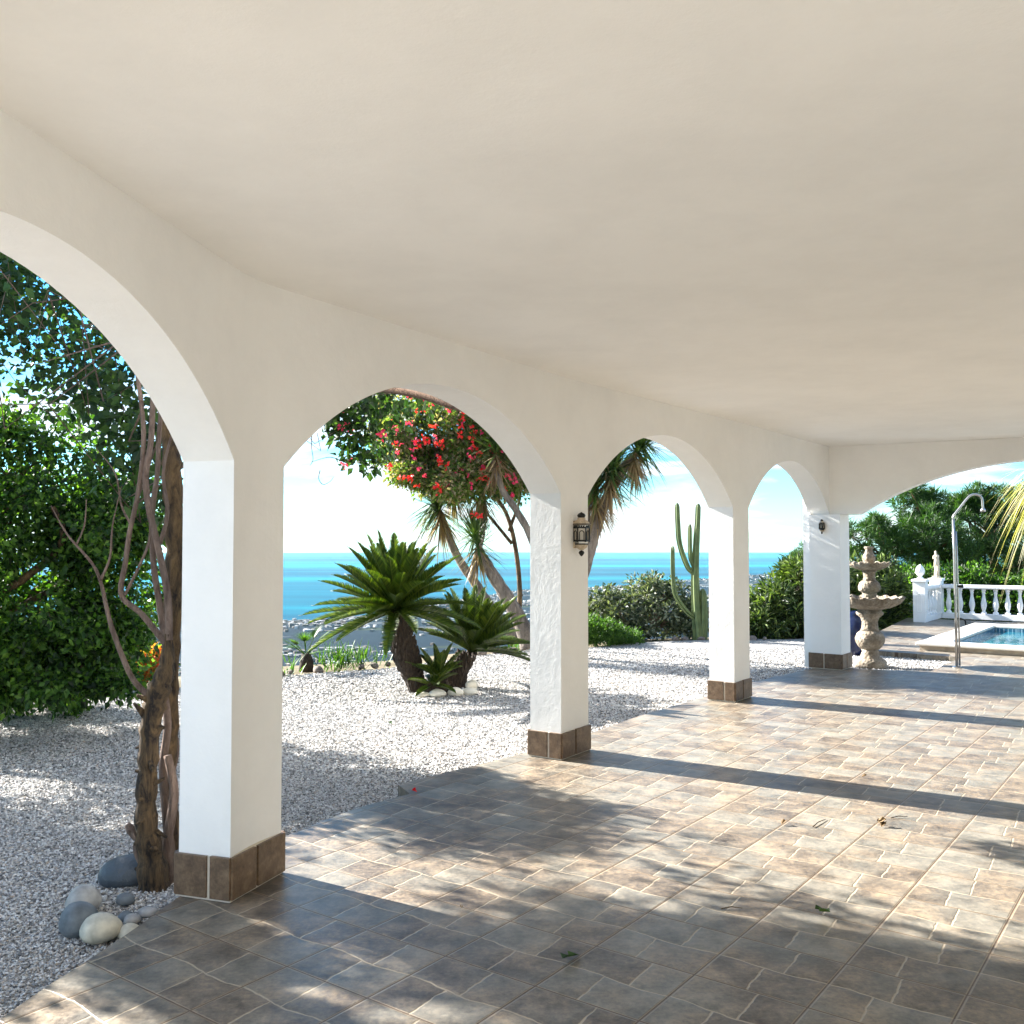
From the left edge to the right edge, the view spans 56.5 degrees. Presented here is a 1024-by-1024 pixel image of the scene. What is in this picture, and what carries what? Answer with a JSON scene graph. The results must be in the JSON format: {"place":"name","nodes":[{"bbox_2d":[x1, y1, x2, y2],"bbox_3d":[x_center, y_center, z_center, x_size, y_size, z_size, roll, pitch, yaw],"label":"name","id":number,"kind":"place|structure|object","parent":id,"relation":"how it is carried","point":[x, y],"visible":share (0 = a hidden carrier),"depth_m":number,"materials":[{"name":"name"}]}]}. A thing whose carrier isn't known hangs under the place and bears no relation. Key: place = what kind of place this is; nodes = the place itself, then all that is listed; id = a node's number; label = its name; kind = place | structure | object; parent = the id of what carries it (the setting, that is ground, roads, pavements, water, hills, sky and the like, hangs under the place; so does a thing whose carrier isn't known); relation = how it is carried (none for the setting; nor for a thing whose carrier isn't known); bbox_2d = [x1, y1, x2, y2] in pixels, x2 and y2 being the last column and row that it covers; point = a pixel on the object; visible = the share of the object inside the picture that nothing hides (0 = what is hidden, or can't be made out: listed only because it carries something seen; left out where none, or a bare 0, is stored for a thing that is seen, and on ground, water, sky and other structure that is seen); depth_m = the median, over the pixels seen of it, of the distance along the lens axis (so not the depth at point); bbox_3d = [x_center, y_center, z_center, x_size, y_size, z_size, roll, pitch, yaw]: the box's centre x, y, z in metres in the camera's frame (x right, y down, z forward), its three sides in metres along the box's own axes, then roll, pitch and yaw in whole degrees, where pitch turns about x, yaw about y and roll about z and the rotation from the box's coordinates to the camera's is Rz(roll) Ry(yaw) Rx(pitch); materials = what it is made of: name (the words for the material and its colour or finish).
{"place":"outdoors","nodes":[
{"label":"outdoors","id":0,"kind":"place"},
{"bbox_2d":[0,639,941,1018],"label":"gravel terrace","id":1,"kind":"structure","parent":0,"point":[780,643],"depth_m":7.37,"materials":[{"name":"grey gravel"}]},
{"bbox_2d":[58,901,97,938],"bbox_3d":[-1.857,1.752,4.093,0.161,0.152,0.137,1,-2,-34],"label":"pebble","id":2,"kind":"object","parent":1,"relation":"on","point":[74,916],"visible":0.78,"depth_m":4.04,"materials":[{"name":"grey stone"}]},
{"bbox_2d":[0,391,165,725],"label":"broadleaf tree","id":3,"kind":"object","parent":1,"relation":"on","point":[62,656],"visible":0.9,"depth_m":7.83,"materials":[{"name":"green plant"}]},
{"bbox_2d":[65,884,101,908],"bbox_3d":[-1.945,1.766,4.334,0.155,0.141,0.152,1,-2,-17],"label":"pebble","id":4,"kind":"object","parent":1,"relation":"on","point":[91,894],"visible":0.61,"depth_m":4.30,"materials":[{"name":"grey stone"}]},
{"bbox_2d":[79,912,122,944],"bbox_3d":[-1.739,1.764,4.034,0.174,0.121,0.153,0,-2,-11],"label":"pebble","id":5,"kind":"object","parent":1,"relation":"on","point":[99,928],"visible":0.98,"depth_m":3.99,"materials":[{"name":"beige stone"}]},
{"bbox_2d":[98,853,137,888],"bbox_3d":[-1.873,1.789,4.758,0.357,0.161,0.224,1,-2,-29],"label":"rock","id":6,"kind":"object","parent":1,"relation":"on","point":[119,872],"visible":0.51,"depth_m":4.65,"materials":[{"name":"stone"}]},
{"bbox_2d":[116,893,134,905],"bbox_3d":[-1.799,1.804,4.439,0.084,0.060,0.062,0,-2,-6],"label":"pebble","id":7,"kind":"object","parent":1,"relation":"on","point":[125,899],"visible":1,"depth_m":4.42,"materials":[{"name":"grey stone"}]},
{"bbox_2d":[118,911,132,921],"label":"pebble","id":8,"kind":"object","parent":1,"relation":"on","point":[122,915],"visible":0.57,"depth_m":4.24,"materials":[{"name":"grey stone"}]},
{"bbox_2d":[117,923,138,938],"bbox_3d":[-1.623,1.786,4.052,0.099,0.070,0.094,1,-2,-29],"label":"pebble","id":9,"kind":"object","parent":1,"relation":"on","point":[127,928],"visible":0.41,"depth_m":4.03,"materials":[{"name":"beige stone"}]},
{"bbox_2d":[124,913,141,923],"bbox_3d":[-1.678,1.801,4.214,0.076,0.049,0.065,0,-2,-6],"label":"pebble","id":10,"kind":"object","parent":1,"relation":"on","point":[135,918],"visible":0.82,"depth_m":4.20,"materials":[{"name":"grey stone"}]},
{"bbox_2d":[137,906,158,917],"bbox_3d":[-1.640,1.804,4.302,0.095,0.047,0.070,0,-2,-6],"label":"pebble","id":11,"kind":"object","parent":1,"relation":"on","point":[147,911],"visible":0.83,"depth_m":4.28,"materials":[{"name":"grey stone"}]},
{"bbox_2d":[0,252,463,892],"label":"bougainvillea","id":12,"kind":"object","parent":1,"relation":"on","point":[142,448],"visible":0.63,"depth_m":5.63,"materials":[{"name":"brown plant"}]},
{"bbox_2d":[299,528,484,692],"bbox_3d":[-1.376,1.131,10.776,2.024,1.943,1.952,0,-2,-11],"label":"sago palm","id":13,"kind":"object","parent":1,"relation":"on","point":[397,581],"visible":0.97,"depth_m":10.62,"materials":[{"name":"green plant"}]},
{"bbox_2d":[414,691,428,696],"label":"pebble","id":14,"kind":"object","parent":1,"relation":"on","point":[423,694],"visible":0.72,"depth_m":10.45,"materials":[{"name":"white stone"}]},
{"bbox_2d":[402,642,462,692],"bbox_3d":[-0.801,1.752,10.692,0.744,0.624,0.668,1,-2,-37],"label":"sago palm","id":15,"kind":"object","parent":1,"relation":"on","point":[440,659],"visible":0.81,"depth_m":10.65,"materials":[{"name":"green plant"}]},
{"bbox_2d":[407,662,457,696],"bbox_3d":[-0.878,1.859,10.541,0.561,0.401,0.603,0,-2,0],"label":"sago palm","id":16,"kind":"object","parent":1,"relation":"on","point":[432,682],"visible":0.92,"depth_m":10.48,"materials":[{"name":"green plant"}]},
{"bbox_2d":[429,689,446,697],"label":"pebble","id":17,"kind":"object","parent":1,"relation":"on","point":[437,693],"visible":0.98,"depth_m":10.44,"materials":[{"name":"white stone"}]},
{"bbox_2d":[447,687,463,696],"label":"pebble","id":18,"kind":"object","parent":1,"relation":"on","point":[459,691],"visible":0.88,"depth_m":10.51,"materials":[{"name":"white stone"}]},
{"bbox_2d":[463,687,477,694],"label":"pebble","id":19,"kind":"object","parent":1,"relation":"on","point":[470,691],"visible":0.94,"depth_m":10.59,"materials":[{"name":"white stone"}]},
{"bbox_2d":[465,680,477,688],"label":"pebble","id":20,"kind":"object","parent":1,"relation":"on","point":[472,683],"visible":0.69,"depth_m":10.93,"materials":[{"name":"white stone"}]},
{"bbox_2d":[418,582,529,687],"bbox_3d":[-0.385,1.475,11.219,1.526,1.306,1.522,0,-2,0],"label":"sago palm","id":21,"kind":"object","parent":1,"relation":"on","point":[487,617],"visible":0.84,"depth_m":11.06,"materials":[{"name":"green plant"}]},
{"bbox_2d":[436,490,529,650],"bbox_3d":[-0.524,0.856,13.989,1.383,2.346,1.392,2,-3,-44],"label":"yucca","id":22,"kind":"object","parent":1,"relation":"on","point":[483,562],"visible":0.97,"depth_m":13.89,"materials":[{"name":"green plant"}]},
{"bbox_2d":[453,426,684,576],"bbox_3d":[0.843,0.072,13.373,3.467,3.669,1.841,0,-2,0],"label":"yucca","id":23,"kind":"object","parent":1,"relation":"on","point":[614,473],"visible":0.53,"depth_m":13.32,"materials":[{"name":"green plant"}]},
{"bbox_2d":[588,610,644,646],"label":"round shrub","id":24,"kind":"object","parent":1,"relation":"on","point":[615,633],"visible":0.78,"depth_m":15.68,"materials":[{"name":"green plant"}]},
{"bbox_2d":[628,629,644,642],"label":"round shrub","id":25,"kind":"object","parent":1,"relation":"on","point":[639,641],"visible":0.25,"depth_m":16.25,"materials":[{"name":"green plant"}]},
{"bbox_2d":[670,503,707,639],"bbox_3d":[3.131,1.053,16.849,0.657,2.425,0.182,0,-2,0],"label":"columnar cactus","id":26,"kind":"object","parent":1,"relation":"on","point":[698,614],"visible":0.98,"depth_m":16.82,"materials":[{"name":"green plant"}]},
{"bbox_2d":[850,611,861,655],"bbox_3d":[5.197,1.834,14.405,0.500,0.660,0.500,0,-2,0],"label":"glazed urn","id":27,"kind":"object","parent":1,"relation":"on","point":[855,628],"visible":0.2,"depth_m":14.21,"materials":[{"name":"blue ceramic"}]},
{"bbox_2d":[849,547,904,668],"bbox_3d":[4.877,1.294,13.005,0.917,1.645,0.903,0,-2,0],"label":"stone fountain","id":28,"kind":"object","parent":1,"relation":"on","point":[869,604],"visible":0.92,"depth_m":12.88,"materials":[{"name":"beige stone"}]},
{"bbox_2d":[10,552,1003,620],"bbox_3d":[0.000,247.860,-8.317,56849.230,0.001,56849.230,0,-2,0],"label":"sea","id":29,"kind":"structure","parent":0,"point":[304,589],"depth_m":8604.74,"materials":[{"name":"liquid"}]},
{"bbox_2d":[0,0,1023,902],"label":"arcade building","id":30,"kind":"structure","parent":0,"point":[728,254],"depth_m":3.95,"materials":[{"name":"white paint"}]},
{"bbox_2d":[573,512,590,555],"bbox_3d":[0.530,0.169,7.277,0.125,0.338,0.145,-1,-2,31],"label":"wall lantern","id":31,"kind":"object","parent":30,"relation":"attached to","point":[581,534],"depth_m":7.24,"materials":[{"name":"brown metal"}]},
{"bbox_2d":[819,519,824,533],"bbox_3d":[3.977,0.188,12.242,0.082,0.192,0.071,-1,-2,37],"label":"wall lantern","id":32,"kind":"object","parent":30,"relation":"attached to","point":[821,525],"depth_m":12.22,"materials":[{"name":"brown metal"}]},
{"bbox_2d":[0,618,1023,1023],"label":"patio","id":33,"kind":"structure","parent":0,"point":[626,860],"depth_m":4.42,"materials":[{"name":"tile"}]},
{"bbox_2d":[560,951,577,957],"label":"fallen leaf","id":34,"kind":"object","parent":33,"relation":"on","point":[570,953],"visible":1,"depth_m":3.66,"materials":[{"name":"green plant"}]},
{"bbox_2d":[815,905,829,911],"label":"fallen leaf","id":35,"kind":"object","parent":33,"relation":"on","point":[822,909],"visible":1,"depth_m":4.11,"materials":[{"name":"green plant"}]},
{"bbox_2d":[877,817,885,826],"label":"fallen leaf","id":36,"kind":"object","parent":33,"relation":"on","point":[881,821],"visible":1,"depth_m":5.41,"materials":[{"name":"brown plant"}]},
{"bbox_2d":[911,564,928,622],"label":"balustrade pillar","id":37,"kind":"structure","parent":33,"relation":"on","point":[920,598],"depth_m":19.50,"materials":[{"name":"white paint"}]},
{"bbox_2d":[928,584,940,621],"bbox_3d":[8.818,1.911,20.165,0.220,0.728,1.150,-1,-2,36],"label":"balustrade","id":38,"kind":"object","parent":33,"relation":"on","point":[933,614],"visible":0.47,"depth_m":20.29,"materials":[{"name":"white paint"}]},
{"bbox_2d":[928,578,944,617],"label":"balustrade pillar","id":39,"kind":"structure","parent":33,"relation":"on","point":[939,593],"depth_m":20.61,"materials":[{"name":"white paint"}]},
{"bbox_2d":[932,551,940,577],"bbox_3d":[9.233,1.140,20.759,0.185,0.590,0.180,0,-2,0],"label":"statue","id":40,"kind":"object","parent":39,"relation":"on","point":[936,565],"visible":1,"depth_m":20.73,"materials":[{"name":"beige stone"}]},
{"bbox_2d":[952,493,985,667],"bbox_3d":[5.939,0.886,12.397,0.469,2.261,0.120,0,-2,0],"label":"outdoor shower","id":41,"kind":"object","parent":33,"relation":"on","point":[957,586],"visible":1,"depth_m":12.38,"materials":[{"name":"silver metal"}]},
{"bbox_2d":[915,623,1023,655],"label":"swimming pool","id":42,"kind":"structure","parent":33,"relation":"on","point":[993,639],"depth_m":15.27,"materials":[{"name":"blue stone"}]},
{"bbox_2d":[942,584,1023,621],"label":"balustrade","id":43,"kind":"object","parent":33,"relation":"on","point":[984,615],"visible":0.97,"depth_m":20.08,"materials":[{"name":"white paint"}]},
{"bbox_2d":[983,464,1023,602],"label":"palm tree","id":44,"kind":"object","parent":33,"relation":"on","point":[1020,501],"visible":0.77,"depth_m":15.86,"materials":[{"name":"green plant"}]},
{"bbox_2d":[0,266,1023,552],"label":"sky","id":45,"kind":"structure","parent":0,"point":[331,516],"materials":[{"name":"white"}]},
{"bbox_2d":[34,574,1023,702],"bbox_3d":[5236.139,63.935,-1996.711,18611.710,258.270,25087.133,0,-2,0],"label":"hillside ground","id":46,"kind":"structure","parent":0,"point":[374,638],"depth_m":2406.51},
{"bbox_2d":[127,642,180,683],"bbox_3d":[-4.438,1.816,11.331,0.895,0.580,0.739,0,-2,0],"label":"flowering shrub","id":47,"kind":"object","parent":46,"relation":"on","point":[157,665],"visible":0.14,"depth_m":11.14,"materials":[{"name":"orange plant"}]},
{"bbox_2d":[282,652,304,675],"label":"edge plant","id":48,"kind":"object","parent":46,"relation":"on","point":[292,666],"visible":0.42,"depth_m":12.26,"materials":[{"name":"green plant"}]},
{"bbox_2d":[283,625,333,672],"bbox_3d":[-2.733,1.826,12.730,0.864,0.619,0.795,0,-2,0],"label":"fan palm","id":49,"kind":"object","parent":46,"relation":"on","point":[306,660],"visible":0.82,"depth_m":12.66,"materials":[{"name":"green plant"}]},
{"bbox_2d":[313,666,323,672],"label":"edge rock","id":50,"kind":"object","parent":46,"relation":"on","point":[318,669],"visible":0.77,"depth_m":12.47,"materials":[{"name":"grey stone"}]},
{"bbox_2d":[296,639,359,671],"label":"edge plant","id":51,"kind":"object","parent":46,"relation":"on","point":[328,653],"visible":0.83,"depth_m":12.94,"materials":[{"name":"green plant"}]},
{"bbox_2d":[322,639,377,670],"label":"edge plant","id":52,"kind":"object","parent":46,"relation":"on","point":[362,656],"visible":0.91,"depth_m":12.96,"materials":[{"name":"green plant"}]},
{"bbox_2d":[370,662,378,668],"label":"edge rock","id":53,"kind":"object","parent":46,"relation":"on","point":[374,665],"visible":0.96,"depth_m":13.01,"materials":[{"name":"grey stone"}]},
{"bbox_2d":[360,645,392,670],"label":"edge plant","id":54,"kind":"object","parent":46,"relation":"on","point":[376,657],"visible":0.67,"depth_m":13.19,"materials":[{"name":"green plant"}]},
{"bbox_2d":[363,395,529,646],"bbox_3d":[-0.848,-0.067,14.627,3.118,4.470,2.178,0,-2,-9],"label":"bougainvillea","id":55,"kind":"object","parent":46,"relation":"on","point":[406,469],"visible":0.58,"depth_m":14.20,"materials":[{"name":"green plant"}]},
{"bbox_2d":[388,442,523,637],"bbox_3d":[-0.875,0.349,15.017,2.541,3.437,1.885,0,-2,0],"label":"yucca","id":56,"kind":"object","parent":46,"relation":"on","point":[444,530],"visible":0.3,"depth_m":14.88,"materials":[{"name":"green plant"}]},
{"bbox_2d":[154,574,775,673],"bbox_3d":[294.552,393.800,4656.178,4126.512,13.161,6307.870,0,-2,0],"label":"distant town","id":57,"kind":"object","parent":46,"relation":"on","point":[294,621],"visible":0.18,"depth_m":2874.58},
{"bbox_2d":[477,652,486,655],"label":"edge rock","id":58,"kind":"object","parent":46,"relation":"on","point":[482,653],"visible":0.38,"depth_m":14.34,"materials":[{"name":"grey stone"}]},
{"bbox_2d":[505,638,519,649],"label":"edge plant","id":59,"kind":"object","parent":46,"relation":"on","point":[514,645],"visible":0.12,"depth_m":15.13,"materials":[{"name":"green plant"}]},
{"bbox_2d":[588,569,708,641],"bbox_3d":[2.459,1.785,17.500,2.878,1.472,1.533,1,-2,-16],"label":"silver shrub","id":60,"kind":"object","parent":46,"relation":"on","point":[646,596],"visible":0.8,"depth_m":17.25,"materials":[{"name":"green plant"}]},
{"bbox_2d":[672,636,678,640],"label":"edge rock","id":61,"kind":"object","parent":46,"relation":"on","point":[675,638],"visible":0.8,"depth_m":16.52,"materials":[{"name":"grey stone"}]},
{"bbox_2d":[749,551,803,638],"bbox_3d":[5.033,1.810,17.658,2.542,2.265,1.646,1,-2,-15],"label":"oleander hedge","id":62,"kind":"object","parent":46,"relation":"on","point":[776,608],"visible":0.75,"depth_m":17.29,"materials":[{"name":"green plant"}]},
{"bbox_2d":[784,541,802,560],"bbox_3d":[7.386,1.843,23.946,1.369,2.348,1.284,0,-2,0],"label":"conifer","id":63,"kind":"object","parent":46,"relation":"on","point":[800,550],"visible":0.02,"depth_m":24.02,"materials":[{"name":"green plant"}]},
{"bbox_2d":[849,549,912,630],"bbox_3d":[7.461,1.906,20.299,3.076,2.359,1.664,1,-2,-27],"label":"oleander hedge","id":64,"kind":"object","parent":46,"relation":"on","point":[890,580],"visible":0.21,"depth_m":20.23,"materials":[{"name":"green plant"}]},
{"bbox_2d":[849,509,918,571],"bbox_3d":[9.021,2.165,23.928,2.456,4.557,1.904,0,-2,0],"label":"pine tree","id":65,"kind":"object","parent":46,"relation":"on","point":[887,541],"visible":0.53,"depth_m":23.70,"materials":[{"name":"green plant"}]},
{"bbox_2d":[859,483,986,576],"bbox_3d":[10.633,1.752,24.410,3.071,5.403,2.509,0,-2,-14],"label":"pine tree","id":66,"kind":"object","parent":46,"relation":"on","point":[927,533],"visible":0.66,"depth_m":24.30,"materials":[{"name":"green plant"}]},
{"bbox_2d":[896,557,1023,621],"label":"dark hedge","id":67,"kind":"object","parent":46,"relation":"on","point":[969,576],"visible":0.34,"depth_m":21.63,"materials":[{"name":"green plant"}]},
{"bbox_2d":[933,478,1023,621],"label":"pine tree","id":68,"kind":"object","parent":46,"relation":"on","point":[971,507],"visible":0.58,"depth_m":25.45,"materials":[{"name":"green plant"}]},
{"bbox_2d":[986,479,1023,572],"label":"palm tree","id":69,"kind":"object","parent":46,"relation":"on","point":[1018,512],"visible":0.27,"depth_m":26.76,"materials":[{"name":"plant"}]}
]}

